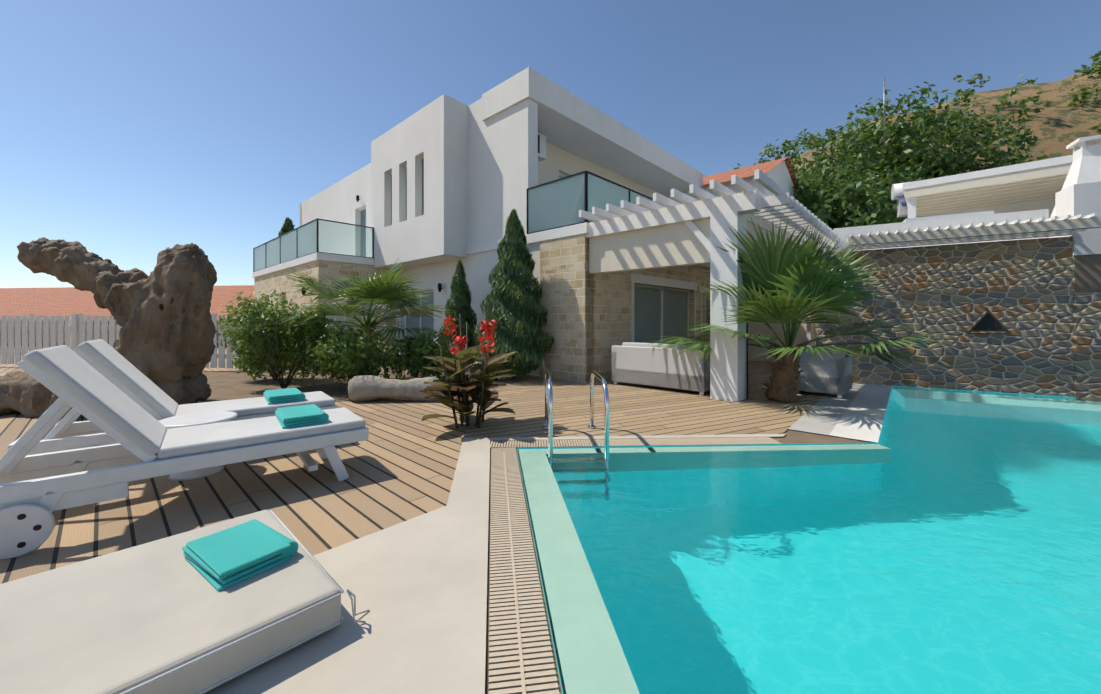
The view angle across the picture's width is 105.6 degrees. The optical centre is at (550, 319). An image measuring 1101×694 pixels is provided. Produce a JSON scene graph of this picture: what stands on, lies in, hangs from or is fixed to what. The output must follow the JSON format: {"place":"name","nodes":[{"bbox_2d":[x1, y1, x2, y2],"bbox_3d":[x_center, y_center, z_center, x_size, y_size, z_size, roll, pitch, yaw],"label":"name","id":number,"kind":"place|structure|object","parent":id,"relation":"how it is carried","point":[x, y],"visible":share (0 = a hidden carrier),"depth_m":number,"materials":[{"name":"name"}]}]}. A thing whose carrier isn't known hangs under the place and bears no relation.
{"place":"outdoors","nodes":[
{"label":"outdoors","id":0,"kind":"place"},
{"bbox_2d":[0,343,876,693],"bbox_3d":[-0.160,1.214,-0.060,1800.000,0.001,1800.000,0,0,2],"label":"earth ground","id":1,"kind":"structure","parent":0,"point":[794,437],"depth_m":3.97,"materials":[{"name":"beige concrete"}]},
{"bbox_2d":[0,321,233,342],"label":"neighbour walls","id":2,"kind":"structure","parent":1,"relation":"on","point":[64,332],"depth_m":21.83,"materials":[{"name":"white paint"}]},
{"bbox_2d":[0,285,253,320],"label":"neighbour roof tiles","id":3,"kind":"object","parent":2,"relation":"on","point":[61,301],"visible":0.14,"depth_m":21.18,"materials":[{"name":"orange tile"}]},
{"bbox_2d":[0,343,479,583],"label":"deck","id":4,"kind":"structure","parent":1,"relation":"on","point":[400,464],"depth_m":2.88,"materials":[{"name":"brown wood"}]},
{"bbox_2d":[8,348,337,454],"bbox_3d":[-3.075,0.704,3.705,2.020,1.016,0.775,0,0,-40],"label":"plastic lounger","id":5,"kind":"object","parent":4,"relation":"on","point":[66,432],"visible":0.17,"depth_m":3.08,"materials":[{"name":"white plastic"}]},
{"bbox_2d":[78,339,334,418],"bbox_3d":[-2.960,0.502,3.800,1.702,0.680,0.620,0,0,-40],"label":"lounger cushion","id":6,"kind":"object","parent":5,"relation":"on","point":[114,363],"visible":0.81,"depth_m":3.50,"materials":[{"name":"white fabric"}]},
{"bbox_2d":[264,388,305,403],"bbox_3d":[-2.607,0.740,4.089,0.304,0.075,0.479,0,0,-40],"label":"lounger towel","id":7,"kind":"object","parent":6,"relation":"on","point":[278,396],"visible":1,"depth_m":3.96,"materials":[{"name":"teal fabric"}]},
{"bbox_2d":[0,313,366,369],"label":"fence","id":8,"kind":"object","parent":4,"relation":"on","point":[75,327],"visible":0.33,"depth_m":10.29,"materials":[{"name":"white wood"}]},
{"bbox_2d":[0,359,368,558],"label":"plastic lounger","id":9,"kind":"object","parent":4,"relation":"on","point":[36,489],"visible":0.62,"depth_m":2.41,"materials":[{"name":"white plastic"}]},
{"bbox_2d":[17,514,41,547],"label":"wheel holes","id":10,"kind":"object","parent":9,"relation":"attached to","point":[35,528],"visible":0.17,"depth_m":2.13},
{"bbox_2d":[24,345,365,458],"bbox_3d":[-2.288,0.502,2.954,1.702,0.680,0.620,0,0,-40],"label":"lounger cushion","id":11,"kind":"object","parent":9,"relation":"on","point":[79,379],"visible":1,"depth_m":2.64,"materials":[{"name":"white fabric"}]},
{"bbox_2d":[275,404,328,428],"bbox_3d":[-1.935,0.740,3.243,0.304,0.075,0.479,0,0,-40],"label":"lounger towel","id":12,"kind":"object","parent":11,"relation":"on","point":[298,416],"visible":1,"depth_m":3.12,"materials":[{"name":"teal fabric"}]},
{"bbox_2d":[158,411,237,480],"bbox_3d":[-2.779,0.987,3.290,0.510,0.430,0.510,0,0,2],"label":"side table","id":13,"kind":"object","parent":4,"relation":"on","point":[194,419],"visible":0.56,"depth_m":3.21,"materials":[{"name":"plastic"}]},
{"bbox_2d":[197,366,460,402],"bbox_3d":[-4.867,1.196,8.173,6.793,0.001,5.463,0,0,-20],"label":"planting bed","id":14,"kind":"object","parent":4,"relation":"on","point":[229,385],"visible":0.29,"depth_m":7.71,"materials":[{"name":"brown soil"}]},
{"bbox_2d":[0,237,216,418],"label":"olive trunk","id":15,"kind":"object","parent":14,"relation":"on","point":[162,316],"visible":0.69,"depth_m":5.41,"materials":[{"name":"plant"}]},
{"bbox_2d":[215,290,338,384],"bbox_3d":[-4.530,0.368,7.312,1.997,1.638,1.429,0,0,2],"label":"shrub leaves","id":16,"kind":"object","parent":14,"relation":"on","point":[293,339],"visible":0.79,"depth_m":6.96,"materials":[{"name":"green plant"}]},
{"bbox_2d":[232,303,329,388],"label":"shrub stems","id":17,"kind":"object","parent":14,"relation":"on","point":[281,383],"visible":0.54,"depth_m":6.95,"materials":[{"name":"plant"}]},
{"bbox_2d":[306,319,399,385],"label":"shrub leaves","id":18,"kind":"object","parent":14,"relation":"on","point":[348,350],"visible":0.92,"depth_m":6.71,"materials":[{"name":"green plant"}]},
{"bbox_2d":[270,256,454,375],"bbox_3d":[-3.321,-0.073,7.768,3.422,2.551,3.160,0,0,2],"label":"palm","id":19,"kind":"object","parent":14,"relation":"on","point":[385,291],"depth_m":7.50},
{"bbox_2d":[325,325,401,378],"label":"shrub stems","id":20,"kind":"object","parent":14,"relation":"on","point":[350,377],"visible":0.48,"depth_m":7.00,"materials":[{"name":"brown plant"}]},
{"bbox_2d":[348,375,442,401],"bbox_3d":[-2.303,1.037,6.219,1.357,0.425,0.403,0,0,-4],"label":"log","id":21,"kind":"object","parent":14,"relation":"on","point":[361,388],"visible":0.88,"depth_m":6.07,"materials":[{"name":"grey wood"}]},
{"bbox_2d":[389,345,448,378],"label":"shrub stems","id":22,"kind":"object","parent":14,"relation":"on","point":[416,375],"visible":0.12,"depth_m":7.28,"materials":[{"name":"plant"}]},
{"bbox_2d":[379,331,453,379],"bbox_3d":[-2.333,0.649,7.563,1.602,0.931,1.069,0,0,18],"label":"shrub","id":23,"kind":"object","parent":22,"relation":"attached to","point":[417,350],"visible":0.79,"depth_m":7.28,"materials":[{"name":"green plant"}]},
{"bbox_2d":[439,260,480,363],"bbox_3d":[-2.112,-0.094,9.598,1.092,2.593,1.080,0,0,2],"label":"cypress tree","id":24,"kind":"object","parent":4,"relation":"on","point":[460,298],"depth_m":9.44,"materials":[{"name":"green plant"}]},
{"bbox_2d":[278,217,294,235],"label":"cypress","id":25,"kind":"object","parent":1,"relation":"on","point":[288,226],"visible":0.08,"depth_m":24.26,"materials":[{"name":"green plant"}]},
{"bbox_2d":[204,438,489,693],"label":"concrete apron","id":26,"kind":"object","parent":1,"relation":"on","point":[416,586],"visible":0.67,"depth_m":1.71,"materials":[{"name":"beige concrete"}]},
{"bbox_2d":[0,510,340,693],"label":"daybed mattress","id":27,"kind":"object","parent":26,"relation":"on","point":[119,622],"visible":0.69,"depth_m":1.47,"materials":[{"name":"fabric"}]},
{"bbox_2d":[120,510,343,693],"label":"cushion piping","id":28,"kind":"object","parent":27,"relation":"on","point":[170,672],"visible":0.48,"depth_m":1.42,"materials":[{"name":"fabric"}]},
{"bbox_2d":[182,519,298,590],"bbox_3d":[-1.358,1.007,1.833,0.419,0.070,0.300,0,0,33],"label":"folded towel","id":29,"kind":"object","parent":27,"relation":"on","point":[223,559],"visible":1,"depth_m":1.77,"materials":[{"name":"teal fabric"}]},
{"bbox_2d":[346,588,368,622],"bbox_3d":[-0.772,1.126,1.677,0.072,0.152,0.088,0,0,-12],"label":"cushion strap","id":30,"kind":"object","parent":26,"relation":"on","point":[350,593],"visible":1,"depth_m":1.65,"materials":[{"name":"fabric"}]},
{"bbox_2d":[489,437,779,693],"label":"pool grating","id":31,"kind":"object","parent":1,"relation":"on","point":[521,660],"visible":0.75,"depth_m":1.91,"materials":[{"name":"plastic"}]},
{"bbox_2d":[490,434,784,439],"bbox_3d":[0.938,1.202,4.285,3.104,0.001,0.100,0,0,-3],"label":"concrete band","id":32,"kind":"object","parent":1,"relation":"on","point":[648,436],"visible":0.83,"depth_m":4.30,"materials":[{"name":"beige concrete"}]},
{"bbox_2d":[464,360,826,437],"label":"deck","id":33,"kind":"structure","parent":1,"relation":"on","point":[639,410],"depth_m":5.53,"materials":[{"name":"brown wood"}]},
{"bbox_2d":[420,315,518,420],"bbox_3d":[-0.919,0.515,4.753,1.170,1.155,1.213,0,0,2],"label":"canna","id":34,"kind":"object","parent":33,"relation":"on","point":[493,365],"depth_m":4.67,"materials":[{"name":"green plant"}]},
{"bbox_2d":[440,313,490,428],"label":"flowering plant stems","id":35,"kind":"object","parent":34,"relation":"attached to","point":[465,399],"visible":0.69,"depth_m":4.66,"materials":[{"name":"green plant"}]},
{"bbox_2d":[493,363,509,380],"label":"shrub stems","id":36,"kind":"object","parent":33,"relation":"on","point":[495,379],"visible":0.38,"depth_m":8.16,"materials":[{"name":"plant"}]},
{"bbox_2d":[476,361,518,378],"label":"shrub leaves","id":37,"kind":"object","parent":36,"relation":"attached to","point":[500,373],"visible":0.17,"depth_m":8.10,"materials":[{"name":"green plant"}]},
{"bbox_2d":[472,209,554,378],"bbox_3d":[-0.758,-0.540,8.528,1.793,3.484,1.810,0,0,2],"label":"tall cypress","id":38,"kind":"object","parent":33,"relation":"on","point":[514,268],"depth_m":8.19,"materials":[{"name":"green plant"}]},
{"bbox_2d":[612,345,709,391],"bbox_3d":[2.053,0.812,7.470,1.750,0.660,0.830,0,0,43],"label":"wicker sofa","id":39,"kind":"object","parent":33,"relation":"on","point":[663,367],"visible":0.75,"depth_m":7.05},
{"bbox_2d":[622,342,701,349],"bbox_3d":[2.091,0.652,7.511,1.490,0.460,0.680,0,0,43],"label":"sofa cushion","id":40,"kind":"object","parent":39,"relation":"on","point":[681,346],"visible":0.15,"depth_m":7.31,"materials":[{"name":"white fabric"}]},
{"bbox_2d":[589,218,806,361],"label":"wall","id":41,"kind":"structure","parent":33,"relation":"on","point":[675,245],"depth_m":7.36,"materials":[{"name":"white paint"}]},
{"bbox_2d":[579,169,840,401],"bbox_3d":[4.134,-0.393,9.263,3.350,3.190,7.370,0,0,43],"label":"pergola","id":42,"kind":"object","parent":33,"relation":"on","point":[726,210],"depth_m":6.34,"materials":[{"name":"white wood"}]},
{"bbox_2d":[736,260,747,398],"bbox_3d":[2.835,0.171,6.176,0.024,2.062,0.441,0,0,43],"label":"shower pipe","id":43,"kind":"object","parent":42,"relation":"attached to","point":[746,353],"visible":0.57,"depth_m":6.32,"materials":[{"name":"grey metal"}]},
{"bbox_2d":[701,173,791,199],"bbox_3d":[6.546,-1.898,18.271,6.600,6.200,5.000,0,0,43],"label":"white building plaster","id":44,"kind":"object","parent":33,"relation":"on","point":[750,180],"depth_m":14.69,"materials":[{"name":"white paint"}]},
{"bbox_2d":[766,161,796,195],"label":"gable","id":45,"kind":"structure","parent":44,"relation":"on","point":[779,174],"depth_m":15.84,"materials":[{"name":"white paint"}]},
{"bbox_2d":[701,157,802,199],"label":"roof tiles","id":46,"kind":"object","parent":45,"relation":"on","point":[765,167],"visible":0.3,"depth_m":16.09,"materials":[{"name":"tile"}]},
{"bbox_2d":[640,219,946,402],"bbox_3d":[3.474,-0.139,6.329,4.058,2.745,3.580,0,0,2],"label":"palm","id":47,"kind":"object","parent":33,"relation":"on","point":[780,282],"depth_m":5.79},
{"bbox_2d":[794,350,851,394],"bbox_3d":[4.401,0.812,6.909,0.850,0.660,0.850,0,0,43],"label":"planter","id":48,"kind":"object","parent":33,"relation":"on","point":[831,374],"visible":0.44,"depth_m":6.51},
{"bbox_2d":[794,345,834,350],"bbox_3d":[4.439,0.652,6.950,0.590,0.460,0.700,0,0,43],"label":"armchair cushion fabric","id":49,"kind":"object","parent":48,"relation":"on","point":[822,346],"visible":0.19,"depth_m":6.60,"materials":[{"name":"white fabric"}]},
{"bbox_2d":[517,386,1074,692],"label":"pool edge","id":50,"kind":"object","parent":1,"relation":"in","point":[720,445],"visible":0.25,"depth_m":4.01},
{"bbox_2d":[788,383,891,442],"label":"slab","id":51,"kind":"structure","parent":1,"relation":"on","point":[862,417],"depth_m":5.30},
{"bbox_2d":[811,236,1100,399],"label":"rubble stone wall","id":52,"kind":"structure","parent":1,"relation":"on","point":[1044,313],"depth_m":7.03,"materials":[{"name":"stone"}]},
{"bbox_2d":[844,212,1100,250],"bbox_3d":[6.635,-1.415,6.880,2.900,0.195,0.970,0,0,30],"label":"pergola","id":53,"kind":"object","parent":52,"relation":"on","point":[984,238],"depth_m":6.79,"materials":[{"name":"white wood"}]},
{"bbox_2d":[972,313,1004,330],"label":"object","id":54,"kind":"structure","parent":52,"relation":"in","point":[987,322],"depth_m":6.98,"materials":[{"name":"black"}]},
{"bbox_2d":[967,254,1100,333],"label":"wall trim","id":55,"kind":"structure","parent":52,"relation":"attached to","point":[1087,273],"depth_m":6.45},
{"bbox_2d":[833,181,1100,255],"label":"white wall plaster","id":56,"kind":"object","parent":1,"relation":"on","point":[1078,199],"visible":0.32,"depth_m":6.91,"materials":[{"name":"white paint"}]},
{"bbox_2d":[903,210,993,221],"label":"wall","id":57,"kind":"structure","parent":56,"relation":"on","point":[949,216],"depth_m":8.93,"materials":[{"name":"white paint"}]},
{"bbox_2d":[902,155,1072,217],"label":"roof","id":58,"kind":"structure","parent":56,"relation":"on","point":[911,205],"depth_m":9.93,"materials":[{"name":"white paint"}]},
{"bbox_2d":[896,195,906,206],"bbox_3d":[12.028,-3.848,13.180,1.600,0.600,1.050,0,0,30],"label":"solar panel","id":59,"kind":"object","parent":58,"relation":"on","point":[901,199],"visible":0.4,"depth_m":13.60,"materials":[{"name":"blue"}]},
{"bbox_2d":[891,181,914,217],"bbox_3d":[12.419,-4.059,13.849,1.700,1.103,0.540,0,0,30],"label":"solar tank","id":60,"kind":"object","parent":58,"relation":"on","point":[897,190],"visible":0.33,"depth_m":14.04,"materials":[{"name":"white"}]},
{"bbox_2d":[1049,135,1100,237],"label":"chimney","id":61,"kind":"object","parent":56,"relation":"on","point":[1085,166],"visible":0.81,"depth_m":7.52,"materials":[{"name":"white paint"}]},
{"bbox_2d":[300,67,702,375],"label":"house","id":62,"kind":"structure","parent":0,"point":[480,166],"depth_m":10.59,"materials":[{"name":"white paint"}]},
{"bbox_2d":[301,195,442,294],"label":"wall lamps","id":63,"kind":"object","parent":62,"relation":"attached to","point":[440,288],"depth_m":11.96,"materials":[{"name":"grey metal"}]},
{"bbox_2d":[253,171,662,271],"bbox_3d":[-2.973,-2.348,12.670,18.484,1.000,7.729,0,0,12],"label":"balcony railing frame","id":64,"kind":"object","parent":62,"relation":"on","point":[585,191],"visible":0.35,"depth_m":9.34,"materials":[{"name":"grey metal"}]},
{"bbox_2d":[254,173,665,270],"bbox_3d":[-2.973,-2.348,12.670,18.448,0.940,7.691,0,0,12],"label":"glass railing","id":65,"kind":"object","parent":64,"relation":"in","point":[555,204],"visible":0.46,"depth_m":8.84,"materials":[{"name":"clear glass"}]},
{"bbox_2d":[252,222,709,343],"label":"white house trim","id":66,"kind":"structure","parent":62,"relation":"attached to","point":[572,230],"depth_m":10.35,"materials":[{"name":"white paint"}]},
{"bbox_2d":[254,233,709,382],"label":"stone wall","id":67,"kind":"structure","parent":62,"relation":"attached to","point":[588,325],"depth_m":8.58,"materials":[{"name":"beige stone"}]},
{"bbox_2d":[361,159,686,349],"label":"window","id":68,"kind":"structure","parent":62,"relation":"attached to","point":[646,315],"depth_m":10.89,"materials":[{"name":"glass"}]},
{"bbox_2d":[359,132,709,344],"bbox_3d":[-3.033,-1.798,12.492,15.515,5.960,4.112,0,0,12],"label":"white house frame","id":69,"kind":"object","parent":62,"relation":"attached to","point":[541,155],"visible":0.25,"depth_m":10.90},
{"bbox_2d":[538,142,665,197],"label":"wall","id":70,"kind":"structure","parent":62,"relation":"attached to","point":[554,163],"depth_m":12.05,"materials":[{"name":"beige paint"}]},
{"bbox_2d":[0,0,1100,287],"label":"sky","id":71,"kind":"structure","parent":0,"point":[131,131],"materials":[{"name":"blue"}]},
{"bbox_2d":[703,297,709,328],"bbox_3d":[4.584,-0.195,12.445,0.030,0.966,0.990,0,0,43],"label":"cream house shutter","id":72,"kind":"object","parent":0,"point":[707,302],"visible":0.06,"depth_m":12.57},
{"bbox_2d":[706,298,709,325],"bbox_3d":[-2.937,-1.918,16.370,16.315,6.400,9.710,0,0,43],"label":"house interior","id":73,"kind":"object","parent":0,"point":[708,315],"depth_m":12.71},
{"bbox_2d":[517,386,1100,693],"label":"pool water","id":74,"kind":"structure","parent":0,"point":[937,541],"depth_m":2.13,"materials":[{"name":"teal liquid"}]},
{"bbox_2d":[543,371,608,457],"bbox_3d":[0.229,1.337,4.165,0.589,1.591,1.010,0,0,-3],"label":"pool ladder","id":75,"kind":"object","parent":74,"relation":"in","point":[548,426],"visible":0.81,"depth_m":3.71,"materials":[{"name":"metal"}]},
{"bbox_2d":[792,154,904,229],"bbox_3d":[11.872,-3.898,18.069,6.995,5.100,6.557,0,0,-33],"label":"tree","id":76,"kind":"object","parent":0,"point":[820,204],"visible":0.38,"depth_m":15.90,"materials":[{"name":"green plant"}]},
{"bbox_2d":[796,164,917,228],"bbox_3d":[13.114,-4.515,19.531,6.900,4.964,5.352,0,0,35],"label":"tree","id":77,"kind":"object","parent":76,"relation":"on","point":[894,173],"visible":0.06,"depth_m":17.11,"materials":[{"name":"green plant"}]},
{"bbox_2d":[751,81,958,217],"bbox_3d":[16.180,-7.434,22.518,8.322,7.429,8.972,0,0,2],"label":"tree","id":78,"kind":"object","parent":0,"point":[882,158],"visible":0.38,"depth_m":19.83,"materials":[{"name":"green plant"}]},
{"bbox_2d":[884,76,884,148],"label":"antennas","id":79,"kind":"object","parent":78,"relation":"attached to","point":[884,113],"visible":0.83,"depth_m":19.40,"materials":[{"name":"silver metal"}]},
{"bbox_2d":[845,103,1037,177],"bbox_3d":[19.927,-7.324,23.308,7.698,7.297,8.967,0,0,-23],"label":"tree","id":80,"kind":"object","parent":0,"point":[960,164],"visible":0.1,"depth_m":20.69,"materials":[{"name":"green plant"}]},
{"bbox_2d":[791,65,1100,183],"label":"hill terrain","id":81,"kind":"structure","parent":0,"point":[1057,126],"depth_m":52.65,"materials":[{"name":"brown soil"}]},
{"bbox_2d":[705,51,1100,176],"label":"hill scrub leaves","id":82,"kind":"object","parent":81,"relation":"on","point":[1085,94],"visible":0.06,"depth_m":55.07,"materials":[{"name":"green plant"}]},
{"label":"tree trunk","id":83,"kind":"object","parent":82,"relation":"on","visible":0},
{"bbox_2d":[1006,149,1062,164],"bbox_3d":[25.141,-7.481,26.215,6.212,6.141,8.931,0,0,-25],"label":"tree","id":84,"kind":"object","parent":83,"relation":"on","point":[1045,156],"depth_m":23.50,"materials":[{"name":"green plant"}]},
{"bbox_2d":[920,199,1054,217],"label":"wall","id":85,"kind":"structure","parent":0,"point":[1044,204],"depth_m":11.85,"materials":[{"name":"white paint"}]},
{"bbox_2d":[905,162,1072,216],"bbox_3d":[13.565,-3.268,8.970,8.950,0.220,3.190,0,0,43],"label":"cream plaster roof","id":86,"kind":"object","parent":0,"point":[1031,185],"visible":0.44,"depth_m":10.61,"materials":[{"name":"beige paint"}]}
]}

